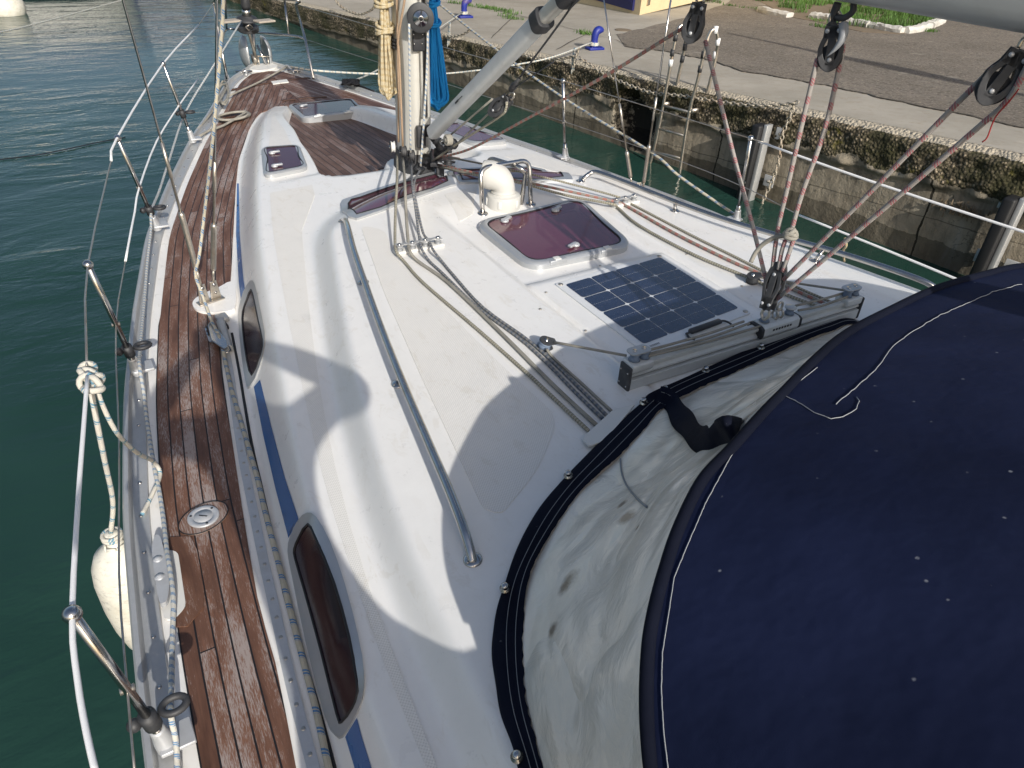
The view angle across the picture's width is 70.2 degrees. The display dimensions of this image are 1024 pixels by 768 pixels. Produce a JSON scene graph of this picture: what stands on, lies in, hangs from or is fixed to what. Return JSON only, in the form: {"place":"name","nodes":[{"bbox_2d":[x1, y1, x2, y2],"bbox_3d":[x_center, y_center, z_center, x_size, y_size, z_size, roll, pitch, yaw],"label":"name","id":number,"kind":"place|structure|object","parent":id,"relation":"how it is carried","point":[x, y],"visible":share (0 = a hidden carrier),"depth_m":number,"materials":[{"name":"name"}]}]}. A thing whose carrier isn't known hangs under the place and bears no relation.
{"place":"outdoors","nodes":[
{"label":"outdoors","id":0,"kind":"place"},
{"bbox_2d":[0,0,964,767],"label":"water","id":1,"kind":"structure","parent":0,"point":[72,82],"depth_m":6.50,"materials":[{"name":"liquid"}]},
{"bbox_2d":[0,0,26,16],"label":"buoy fender","id":2,"kind":"object","parent":1,"relation":"on","point":[9,8],"visible":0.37,"depth_m":14.42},
{"bbox_2d":[0,0,121,32],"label":"floating line","id":3,"kind":"object","parent":1,"relation":"on","point":[57,17],"visible":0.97,"depth_m":10.40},
{"bbox_2d":[0,137,125,159],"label":"floating line","id":4,"kind":"object","parent":1,"relation":"on","point":[58,150],"visible":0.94,"depth_m":8.24,"materials":[{"name":"grey fabric"}]},
{"bbox_2d":[61,0,935,767],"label":"sailing yacht","id":5,"kind":"object","parent":1,"relation":"on","point":[419,448],"visible":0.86,"depth_m":2.42,"materials":[{"name":"plastic"}]},
{"bbox_2d":[69,370,98,767],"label":"guard wire","id":6,"kind":"object","parent":5,"relation":"attached to","point":[88,742],"visible":1,"depth_m":1.33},
{"bbox_2d":[76,360,105,393],"bbox_3d":[-1.116,-0.010,1.928,0.071,0.058,0.148,-17,40,-26],"label":"fender knot","id":7,"kind":"object","parent":6,"relation":"attached to","point":[97,379],"visible":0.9,"depth_m":1.91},
{"bbox_2d":[88,394,115,533],"bbox_3d":[-1.207,0.238,2.149,0.174,0.646,0.039,19,38,21],"label":"fender line","id":8,"kind":"object","parent":7,"relation":"hanging from","point":[98,429],"visible":0.87,"depth_m":2.10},
{"bbox_2d":[91,526,131,648],"bbox_3d":[-1.311,0.734,2.533,0.205,0.620,0.205,-17,40,-26],"label":"fender","id":9,"kind":"object","parent":8,"relation":"hanging from","point":[104,570],"visible":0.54,"depth_m":2.37,"materials":[{"name":"plastic"}]},
{"bbox_2d":[95,394,161,514],"bbox_3d":[-1.136,0.148,2.176,0.028,0.519,0.202,-1,35,-6],"label":"fender line","id":10,"kind":"object","parent":7,"relation":"hanging from","point":[115,430],"visible":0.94,"depth_m":2.17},
{"bbox_2d":[84,160,111,365],"bbox_3d":[-1.475,-0.525,2.588,0.035,0.021,1.736,-11,38,-19],"label":"guard wire","id":11,"kind":"object","parent":5,"relation":"attached to","point":[85,325],"visible":1,"depth_m":2.31,"materials":[{"name":"metal"}]},
{"bbox_2d":[115,261,135,767],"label":"guard wire","id":12,"kind":"object","parent":5,"relation":"attached to","point":[126,676],"visible":1,"depth_m":1.76,"materials":[{"name":"metal"}]},
{"bbox_2d":[110,24,198,160],"bbox_3d":[-2.161,-1.918,4.496,0.070,0.031,3.223,-5,36,-12],"label":"guard wire","id":13,"kind":"object","parent":5,"relation":"attached to","point":[140,97],"visible":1,"depth_m":4.01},
{"bbox_2d":[124,78,198,261],"bbox_3d":[-2.048,-1.405,4.274,0.106,0.040,3.079,-6,36,-13],"label":"guard wire","id":14,"kind":"object","parent":5,"relation":"attached to","point":[134,212],"visible":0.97,"depth_m":3.81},
{"bbox_2d":[122,0,202,286],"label":"shroud","id":15,"kind":"object","parent":5,"relation":"on","point":[182,218],"visible":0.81,"depth_m":2.98,"materials":[{"name":"metal"}]},
{"bbox_2d":[137,20,241,767],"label":"furling line","id":16,"kind":"object","parent":5,"relation":"on","point":[171,721],"visible":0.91,"depth_m":2.27,"materials":[{"name":"fabric"}]},
{"bbox_2d":[197,80,228,128],"bbox_3d":[-2.389,-2.309,5.948,0.156,0.056,1.480,-4,36,-11],"label":"rope coil","id":17,"kind":"object","parent":5,"relation":"on","point":[226,100],"visible":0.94,"depth_m":5.97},
{"bbox_2d":[210,0,217,282],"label":"shroud","id":18,"kind":"object","parent":5,"relation":"on","point":[213,245],"visible":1,"depth_m":3.01,"materials":[{"name":"metal"}]},
{"bbox_2d":[205,312,233,352],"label":"sheet lead block","id":19,"kind":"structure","parent":5,"relation":"on","point":[224,342],"depth_m":3.08,"materials":[{"name":"metal"}]},
{"bbox_2d":[194,0,224,333],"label":"headsail sheet","id":20,"kind":"object","parent":19,"relation":"on","point":[221,30],"visible":1,"depth_m":2.81,"materials":[{"name":"fabric"}]},
{"bbox_2d":[198,110,250,136],"bbox_3d":[-2.158,-1.976,5.511,0.231,0.047,0.709,1,35,-4],"label":"rope coil","id":21,"kind":"object","parent":5,"relation":"on","point":[238,117],"visible":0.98,"depth_m":5.60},
{"bbox_2d":[236,0,258,58],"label":"headsail furler","id":22,"kind":"object","parent":5,"relation":"attached to","point":[246,17],"visible":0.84,"depth_m":6.65,"materials":[{"name":"black metal"}]},
{"bbox_2d":[238,280,264,388],"bbox_3d":[-1.106,-0.251,3.074,0.105,0.171,0.738,-10,37,-18],"label":"cabin window","id":23,"kind":"structure","parent":5,"relation":"in","point":[250,322],"depth_m":3.02,"materials":[{"name":"glass"}]},
{"bbox_2d":[229,66,286,96],"bbox_3d":[-2.271,-2.728,6.550,0.024,0.037,1.141,8,36,7],"label":"mooring line","id":24,"kind":"object","parent":5,"relation":"attached to","point":[260,81],"visible":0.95,"depth_m":6.51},
{"bbox_2d":[256,45,270,64],"bbox_3d":[-2.425,-3.192,7.102,0.136,0.206,0.088,2,35,-2],"label":"bow roller","id":25,"kind":"object","parent":5,"relation":"on","point":[261,54],"visible":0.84,"depth_m":7.11,"materials":[{"name":"metal"}]},
{"bbox_2d":[239,24,272,66],"bbox_3d":[-2.443,-3.237,6.995,0.330,0.517,0.654,-17,40,-26],"label":"anchor","id":26,"kind":"object","parent":25,"relation":"on","point":[244,50],"visible":0.78,"depth_m":7.08,"materials":[{"name":"metal"}]},
{"bbox_2d":[216,333,332,767],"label":"headsail sheet","id":27,"kind":"object","parent":5,"relation":"on","point":[327,762],"visible":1,"depth_m":2.06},
{"bbox_2d":[287,513,363,738],"bbox_3d":[-0.486,0.592,1.885,0.118,0.208,0.657,-12,38,-21],"label":"cabin window","id":28,"kind":"structure","parent":5,"relation":"in","point":[330,632],"depth_m":1.82,"materials":[{"name":"glass"}]},
{"bbox_2d":[341,78,374,91],"bbox_3d":[-1.438,-2.720,6.586,0.241,0.077,0.569,-13,38,-22],"label":"cleat","id":29,"kind":"object","parent":5,"relation":"on","point":[351,81],"visible":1,"depth_m":6.51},
{"bbox_2d":[391,0,451,176],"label":"mast","id":30,"kind":"object","parent":5,"relation":"on","point":[418,16],"visible":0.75,"depth_m":3.95,"materials":[{"name":"metal"}]},
{"bbox_2d":[373,0,396,100],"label":"rope coil","id":31,"kind":"object","parent":30,"relation":"hanging from","point":[384,28],"visible":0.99,"depth_m":3.88,"materials":[{"name":"fabric"}]},
{"bbox_2d":[396,0,399,141],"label":"halyard","id":32,"kind":"object","parent":30,"relation":"attached to","point":[398,107],"visible":0.84,"depth_m":3.95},
{"bbox_2d":[397,0,405,146],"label":"halyard","id":33,"kind":"object","parent":30,"relation":"attached to","point":[399,63],"visible":1,"depth_m":3.84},
{"bbox_2d":[408,23,411,152],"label":"halyard","id":34,"kind":"object","parent":30,"relation":"attached to","point":[409,75],"visible":1,"depth_m":3.86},
{"bbox_2d":[420,0,428,165],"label":"halyard","id":35,"kind":"object","parent":30,"relation":"attached to","point":[426,73],"visible":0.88,"depth_m":3.92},
{"bbox_2d":[429,0,448,110],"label":"rope coil","id":36,"kind":"object","parent":30,"relation":"hanging from","point":[439,94],"visible":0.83,"depth_m":4.08,"materials":[{"name":"fabric"}]},
{"bbox_2d":[836,0,1023,32],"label":"boom","id":37,"kind":"object","parent":30,"relation":"attached to","point":[1007,15],"depth_m":1.53,"materials":[{"name":"paint"}]},
{"bbox_2d":[438,27,681,158],"bbox_3d":[0.055,-1.182,3.154,0.027,0.974,1.821,-17,40,-26],"label":"mainsheet","id":38,"kind":"object","parent":37,"relation":"hanging from","point":[654,45],"visible":0.96,"depth_m":2.78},
{"bbox_2d":[681,0,706,43],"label":"mainsheet block","id":39,"kind":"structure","parent":37,"relation":"hanging from","point":[693,25],"depth_m":2.21,"materials":[{"name":"grey plastic"}]},
{"bbox_2d":[826,2,856,25],"bbox_3d":[0.818,-0.914,1.813,0.029,0.076,0.071,-17,40,-26],"label":"lashing","id":40,"kind":"object","parent":37,"relation":"attached to","point":[835,15],"visible":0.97,"depth_m":1.81,"materials":[{"name":"grey plastic"}]},
{"bbox_2d":[817,10,843,71],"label":"mainsheet block","id":41,"kind":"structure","parent":40,"relation":"hanging from","point":[831,62],"depth_m":1.85,"materials":[{"name":"grey plastic"}]},
{"bbox_2d":[771,58,817,266],"bbox_3d":[0.791,-0.593,2.051,0.046,0.602,0.027,10,36,9],"label":"mainsheet","id":42,"kind":"object","parent":41,"relation":"hanging from","point":[796,147],"visible":0.97,"depth_m":2.02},
{"bbox_2d":[790,44,845,227],"bbox_3d":[0.832,-0.651,1.983,0.025,0.501,0.040,13,36,13],"label":"mainsheet","id":43,"kind":"object","parent":41,"relation":"hanging from","point":[820,141],"visible":0.91,"depth_m":1.96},
{"bbox_2d":[782,227,798,240],"bbox_3d":[0.807,-0.432,2.110,0.046,0.043,0.046,-17,40,-26],"label":"sheet knot","id":44,"kind":"object","parent":43,"relation":"attached to","point":[790,234],"visible":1,"depth_m":2.10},
{"bbox_2d":[749,234,782,262],"bbox_3d":[0.766,-0.407,2.170,0.093,0.118,0.025,21,39,23],"label":"sheet tail","id":45,"kind":"object","parent":44,"relation":"attached to","point":[760,246],"visible":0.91,"depth_m":2.18},
{"bbox_2d":[776,239,786,269],"bbox_3d":[0.803,-0.384,2.169,0.013,0.094,0.019,-17,40,-26],"label":"sheet loop","id":46,"kind":"object","parent":44,"relation":"hanging from","point":[781,252],"visible":0.99,"depth_m":2.17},
{"bbox_2d":[781,241,794,272],"bbox_3d":[0.815,-0.379,2.150,0.013,0.107,0.018,-17,40,-26],"label":"sheet loop","id":47,"kind":"object","parent":44,"relation":"hanging from","point":[787,256],"visible":0.94,"depth_m":2.15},
{"bbox_2d":[827,21,848,56],"bbox_3d":[0.814,-0.855,1.805,0.032,0.081,0.040,27,41,29],"label":"tape tail","id":48,"kind":"object","parent":41,"relation":"hanging from","point":[843,30],"visible":1,"depth_m":1.79},
{"bbox_2d":[776,66,1023,300],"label":"mainsheet","id":49,"kind":"object","parent":37,"relation":"hanging from","point":[940,159],"visible":1,"depth_m":1.76,"materials":[{"name":"fabric"}]},
{"bbox_2d":[974,36,1023,105],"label":"mainsheet block","id":50,"kind":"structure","parent":37,"relation":"hanging from","point":[993,85],"depth_m":1.54,"materials":[{"name":"grey plastic"}]},
{"bbox_2d":[782,65,992,280],"bbox_3d":[0.923,-0.496,1.870,0.013,0.678,0.370,-17,40,-26],"label":"mainsheet","id":51,"kind":"object","parent":50,"relation":"attached to","point":[898,163],"visible":0.83,"depth_m":1.82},
{"bbox_2d":[289,42,591,74],"bbox_3d":[-0.556,-3.871,8.721,0.938,0.527,4.944,25,41,28],"label":"mooring line","id":52,"kind":"object","parent":5,"relation":"attached to","point":[327,71],"visible":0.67,"depth_m":7.21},
{"bbox_2d":[432,101,507,161],"bbox_3d":[-0.233,-1.248,3.654,0.012,0.507,0.781,-17,40,-26],"label":"vang line","id":53,"kind":"object","parent":5,"relation":"attached to","point":[477,130],"visible":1,"depth_m":3.54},
{"bbox_2d":[393,154,589,431],"bbox_3d":[-0.335,-0.579,3.047,0.291,0.128,2.507,-10,37,-18],"label":"halyard","id":54,"kind":"object","parent":5,"relation":"on","point":[531,377],"visible":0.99,"depth_m":2.63,"materials":[{"name":"fabric"}]},
{"bbox_2d":[402,157,597,425],"bbox_3d":[-0.297,-0.592,3.068,0.271,0.128,2.500,-10,37,-18],"label":"halyard","id":55,"kind":"object","parent":5,"relation":"on","point":[591,420],"visible":1,"depth_m":2.67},
{"bbox_2d":[481,160,520,212],"bbox_3d":[-0.050,-0.978,3.577,0.192,0.222,0.176,9,36,8],"label":"cowl vent","id":56,"kind":"object","parent":5,"relation":"on","point":[503,195],"visible":0.98,"depth_m":3.54,"materials":[{"name":"plastic"}]},
{"bbox_2d":[427,0,579,138],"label":"vang strut","id":57,"kind":"object","parent":5,"relation":"attached to","point":[535,26],"visible":0.99,"depth_m":3.15,"materials":[{"name":"metal"}]},
{"bbox_2d":[487,92,514,117],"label":"vang block","id":58,"kind":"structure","parent":57,"relation":"hanging from","point":[496,107],"depth_m":3.29,"materials":[{"name":"grey plastic"}]},
{"bbox_2d":[518,0,575,78],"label":"vang pennant","id":59,"kind":"object","parent":57,"relation":"attached to","point":[548,38],"visible":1,"depth_m":2.85,"materials":[{"name":"grey fabric"}]},
{"bbox_2d":[477,159,535,215],"bbox_3d":[-0.032,-0.967,3.570,0.335,0.217,0.115,-17,40,-26],"label":"guard hoop","id":60,"kind":"object","parent":5,"relation":"on","point":[483,212],"visible":1,"depth_m":3.55,"materials":[{"name":"metal"}]},
{"bbox_2d":[410,162,603,419],"bbox_3d":[-0.260,-0.600,3.104,0.256,0.153,2.482,-10,37,-18],"label":"halyard","id":61,"kind":"object","parent":5,"relation":"attached to","point":[568,384],"visible":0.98,"depth_m":2.64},
{"bbox_2d":[487,157,527,204],"bbox_3d":[-0.039,-1.046,3.688,0.299,0.196,0.053,31,44,33],"label":"guard hoop","id":62,"kind":"object","parent":5,"relation":"on","point":[524,173],"visible":0.52,"depth_m":3.61,"materials":[{"name":"metal"}]},
{"bbox_2d":[413,167,607,415],"bbox_3d":[-0.218,-0.584,3.103,0.247,0.160,2.423,-9,37,-17],"label":"halyard","id":63,"kind":"object","parent":5,"relation":"on","point":[575,383],"visible":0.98,"depth_m":2.66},
{"bbox_2d":[296,4,770,144],"bbox_3d":[-0.330,-2.434,5.372,0.034,0.022,5.138,-26,44,-34],"label":"guard wire","id":64,"kind":"object","parent":5,"relation":"attached to","point":[571,83],"visible":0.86,"depth_m":4.59,"materials":[{"name":"metal"}]},
{"bbox_2d":[537,336,555,351],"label":"turning block","id":65,"kind":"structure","parent":5,"relation":"on","point":[544,343],"depth_m":2.52,"materials":[{"name":"grey metal"}]},
{"bbox_2d":[308,40,798,214],"bbox_3d":[-0.152,-2.083,5.355,0.182,0.005,5.183,-25,44,-34],"label":"guard wire","id":66,"kind":"object","parent":5,"relation":"attached to","point":[601,134],"visible":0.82,"depth_m":4.71,"materials":[{"name":"metal"}]},
{"bbox_2d":[799,214,955,278],"bbox_3d":[1.820,-0.598,3.412,0.025,0.012,1.131,-20,41,-29],"label":"guard wire","id":67,"kind":"object","parent":66,"relation":"attached to","point":[884,249],"visible":0.56,"depth_m":3.47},
{"bbox_2d":[545,348,611,411],"bbox_3d":[0.216,-0.018,2.385,0.013,0.024,0.381,-17,40,-26],"label":"halyard","id":68,"kind":"object","parent":5,"relation":"on","point":[593,394],"visible":0.97,"depth_m":2.38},
{"bbox_2d":[440,4,733,214],"bbox_3d":[0.231,-2.131,5.169,0.150,0.822,3.407,-24,43,-32],"label":"headsail sheet","id":69,"kind":"object","parent":5,"relation":"on","point":[612,128],"visible":0.9,"depth_m":4.76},
{"bbox_2d":[603,0,631,181],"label":"shroud","id":70,"kind":"object","parent":5,"relation":"attached to","point":[627,154],"visible":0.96,"depth_m":4.39,"materials":[{"name":"metal"}]},
{"bbox_2d":[439,166,816,305],"bbox_3d":[0.440,-0.818,3.557,2.337,0.119,0.288,28,42,31],"label":"halyard","id":71,"kind":"object","parent":5,"relation":"attached to","point":[660,237],"visible":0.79,"depth_m":3.42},
{"bbox_2d":[438,164,824,303],"bbox_3d":[0.480,-0.838,3.590,2.341,0.098,0.289,29,43,31],"label":"halyard","id":72,"kind":"object","parent":5,"relation":"on","point":[685,239],"visible":0.72,"depth_m":3.46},
{"bbox_2d":[447,157,830,301],"bbox_3d":[0.456,-0.889,3.698,2.558,0.185,0.248,31,44,33],"label":"halyard","id":73,"kind":"object","parent":5,"relation":"on","point":[708,243],"visible":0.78,"depth_m":3.52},
{"bbox_2d":[556,254,749,351],"bbox_3d":[0.567,-0.344,2.878,0.584,0.028,0.626,-17,40,-26],"label":"solar panel","id":74,"kind":"object","parent":5,"relation":"on","point":[655,301],"visible":0.94,"depth_m":2.86,"materials":[{"name":"glass"}]},
{"bbox_2d":[642,0,671,186],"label":"shroud","id":75,"kind":"object","parent":5,"relation":"attached to","point":[647,155],"visible":0.97,"depth_m":4.34,"materials":[{"name":"metal"}]},
{"bbox_2d":[617,283,864,391],"bbox_3d":[0.851,-0.197,2.570,1.130,0.168,0.072,-16,40,-25],"label":"mainsheet traveller","id":76,"kind":"object","parent":5,"relation":"on","point":[639,367],"visible":0.94,"depth_m":2.54,"materials":[{"name":"metal"}]},
{"bbox_2d":[552,341,626,356],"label":"control line","id":77,"kind":"object","parent":76,"relation":"attached to","point":[591,349],"visible":1,"depth_m":2.43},
{"bbox_2d":[651,320,744,350],"bbox_3d":[0.619,-0.160,2.457,0.452,0.015,0.011,-17,40,-26],"label":"control line","id":78,"kind":"object","parent":76,"relation":"attached to","point":[697,336],"visible":0.89,"depth_m":2.46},
{"bbox_2d":[649,322,749,353],"bbox_3d":[0.636,-0.151,2.453,0.452,0.016,0.011,-17,40,-26],"label":"control line","id":79,"kind":"object","parent":76,"relation":"attached to","point":[708,337],"visible":0.96,"depth_m":2.46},
{"bbox_2d":[649,325,761,356],"bbox_3d":[0.658,-0.146,2.450,0.507,0.027,0.012,-16,40,-25],"label":"control line","id":80,"kind":"object","parent":76,"relation":"attached to","point":[702,342],"visible":1,"depth_m":2.44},
{"bbox_2d":[759,261,787,320],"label":"mainsheet block","id":81,"kind":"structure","parent":76,"relation":"attached to","point":[773,278],"depth_m":2.22,"materials":[{"name":"grey plastic"}]},
{"bbox_2d":[703,40,768,288],"bbox_3d":[0.694,-0.676,2.244,0.017,0.624,0.497,-15,39,-24],"label":"mainsheet","id":82,"kind":"object","parent":81,"relation":"attached to","point":[733,153],"visible":0.94,"depth_m":2.24,"materials":[{"name":"fabric"}]},
{"bbox_2d":[760,277,843,290],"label":"control line","id":83,"kind":"object","parent":76,"relation":"attached to","point":[818,286],"visible":0.61,"depth_m":2.89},
{"bbox_2d":[795,292,842,306],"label":"control line","id":84,"kind":"object","parent":76,"relation":"on","point":[817,300],"visible":0.91,"depth_m":2.71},
{"bbox_2d":[797,296,847,311],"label":"control line","id":85,"kind":"object","parent":76,"relation":"on","point":[822,305],"visible":1,"depth_m":2.69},
{"bbox_2d":[746,272,762,284],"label":"turning block","id":86,"kind":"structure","parent":5,"relation":"on","point":[752,278],"depth_m":3.02,"materials":[{"name":"silver plastic"}]},
{"bbox_2d":[492,263,1023,767],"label":"sprayhood","id":87,"kind":"object","parent":5,"relation":"on","point":[806,555],"visible":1,"depth_m":1.15,"materials":[{"name":"fabric"}]},
{"bbox_2d":[522,325,850,767],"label":"vinyl window","id":88,"kind":"structure","parent":87,"relation":"in","point":[589,586],"depth_m":1.47,"materials":[{"name":"plastic"}]},
{"bbox_2d":[758,141,1023,232],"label":"guard wire","id":89,"kind":"object","parent":5,"relation":"attached to","point":[914,195],"visible":0.86,"depth_m":3.32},
{"bbox_2d":[230,0,1023,275],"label":"quay wall","id":90,"kind":"structure","parent":0,"point":[986,180],"depth_m":7.55,"materials":[{"name":"concrete"}]},
{"bbox_2d":[522,53,575,61],"bbox_3d":[0.425,-4.411,9.737,0.045,0.221,1.263,-23,43,-32],"label":"chain","id":91,"kind":"object","parent":90,"relation":"hanging from","point":[559,58],"visible":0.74,"depth_m":9.61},
{"bbox_2d":[618,79,702,100],"bbox_3d":[1.699,-3.407,8.457,0.044,0.133,1.286,-23,43,-32],"label":"chain","id":92,"kind":"object","parent":90,"relation":"hanging from","point":[659,94],"visible":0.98,"depth_m":8.46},
{"bbox_2d":[649,23,720,174],"bbox_3d":[1.942,-3.139,8.382,0.228,1.872,0.629,-23,43,-32],"label":"quay ladder","id":93,"kind":"object","parent":90,"relation":"attached to","point":[690,110],"visible":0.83,"depth_m":8.19,"materials":[{"name":"metal"}]},
{"bbox_2d":[702,97,799,107],"bbox_3d":[2.470,-2.969,7.627,0.044,0.266,1.168,-23,43,-32],"label":"chain","id":94,"kind":"object","parent":90,"relation":"hanging from","point":[751,105],"visible":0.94,"depth_m":7.59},
{"bbox_2d":[736,122,781,200],"bbox_3d":[2.621,-2.274,7.824,0.200,1.011,0.365,-23,43,-32],"label":"fender post","id":95,"kind":"object","parent":90,"relation":"attached to","point":[762,131],"visible":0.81,"depth_m":7.72,"materials":[{"name":"metal"}]},
{"bbox_2d":[761,105,794,203],"bbox_3d":[2.766,-2.346,7.623,0.047,1.186,0.117,-23,43,-32],"label":"chain","id":96,"kind":"object","parent":90,"relation":"hanging from","point":[779,153],"visible":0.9,"depth_m":7.57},
{"bbox_2d":[931,195,990,222],"bbox_3d":[3.982,-1.540,6.446,0.066,0.216,0.503,-21,42,-31],"label":"wall weed","id":97,"kind":"object","parent":90,"relation":"attached to","point":[958,206],"depth_m":6.43,"materials":[{"name":"plant"}]},
{"bbox_2d":[969,194,1023,273],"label":"fender post","id":98,"kind":"object","parent":90,"relation":"attached to","point":[991,251],"visible":0.67,"depth_m":6.16,"materials":[{"name":"metal"}]},
{"bbox_2d":[300,0,1023,153],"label":"quay ground","id":99,"kind":"structure","parent":0,"point":[486,24],"depth_m":9.52,"materials":[{"name":"concrete"}]},
{"bbox_2d":[457,0,472,18],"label":"bollard","id":100,"kind":"object","parent":99,"relation":"on","point":[464,3],"visible":0.97,"depth_m":13.07,"materials":[{"name":"metal"}]},
{"bbox_2d":[585,26,604,50],"bbox_3d":[1.181,-4.879,10.263,0.239,0.306,0.156,-13,38,-22],"label":"bollard","id":101,"kind":"object","parent":99,"relation":"on","point":[597,31],"visible":0.98,"depth_m":10.23,"materials":[{"name":"metal"}]},
{"bbox_2d":[577,0,701,14],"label":"quay building","id":102,"kind":"structure","parent":99,"relation":"on","point":[638,7],"depth_m":14.55,"materials":[{"name":"beige paint"}]},
{"bbox_2d":[597,0,634,10],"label":"door","id":103,"kind":"structure","parent":102,"relation":"in","point":[627,4],"depth_m":14.38,"materials":[{"name":"blue paint"}]},
{"bbox_2d":[446,0,939,34],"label":"joint weeds","id":104,"kind":"object","parent":99,"relation":"on","point":[506,10],"visible":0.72,"depth_m":13.79,"materials":[{"name":"green plant"}]},
{"bbox_2d":[617,0,1023,127],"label":"asphalt","id":105,"kind":"structure","parent":0,"point":[947,65],"depth_m":10.48,"materials":[{"name":"asphalt"}]},
{"bbox_2d":[756,6,793,17],"bbox_3d":[5.241,-7.460,14.616,0.285,0.175,1.104,-7,36,-14],"label":"kerb stone","id":106,"kind":"object","parent":105,"relation":"on","point":[771,11],"visible":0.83,"depth_m":14.41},
{"bbox_2d":[627,46,1023,127],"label":"asphalt edge","id":107,"kind":"object","parent":105,"relation":"on","point":[838,87],"visible":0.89,"depth_m":8.22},
{"bbox_2d":[904,22,933,33],"bbox_3d":[7.175,-6.277,12.851,0.239,0.151,1.152,31,44,34],"label":"kerb stone","id":108,"kind":"object","parent":105,"relation":"on","point":[921,27],"visible":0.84,"depth_m":12.65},
{"bbox_2d":[755,0,936,33],"bbox_3d":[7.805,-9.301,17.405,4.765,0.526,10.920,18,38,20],"label":"grass","id":109,"kind":"structure","parent":0,"point":[895,17],"depth_m":14.40,"materials":[{"name":"plant"}]},
{"bbox_2d":[809,11,828,19],"bbox_3d":[6.035,-7.036,13.992,0.240,0.166,0.767,-10,37,-18],"label":"kerb stone","id":110,"kind":"object","parent":109,"relation":"on","point":[821,15],"visible":0.45,"depth_m":14.08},
{"bbox_2d":[867,22,904,32],"bbox_3d":[6.576,-6.241,12.773,0.235,0.166,0.720,-12,38,-20],"label":"kerb stone","id":111,"kind":"object","parent":109,"relation":"on","point":[890,28],"visible":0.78,"depth_m":12.67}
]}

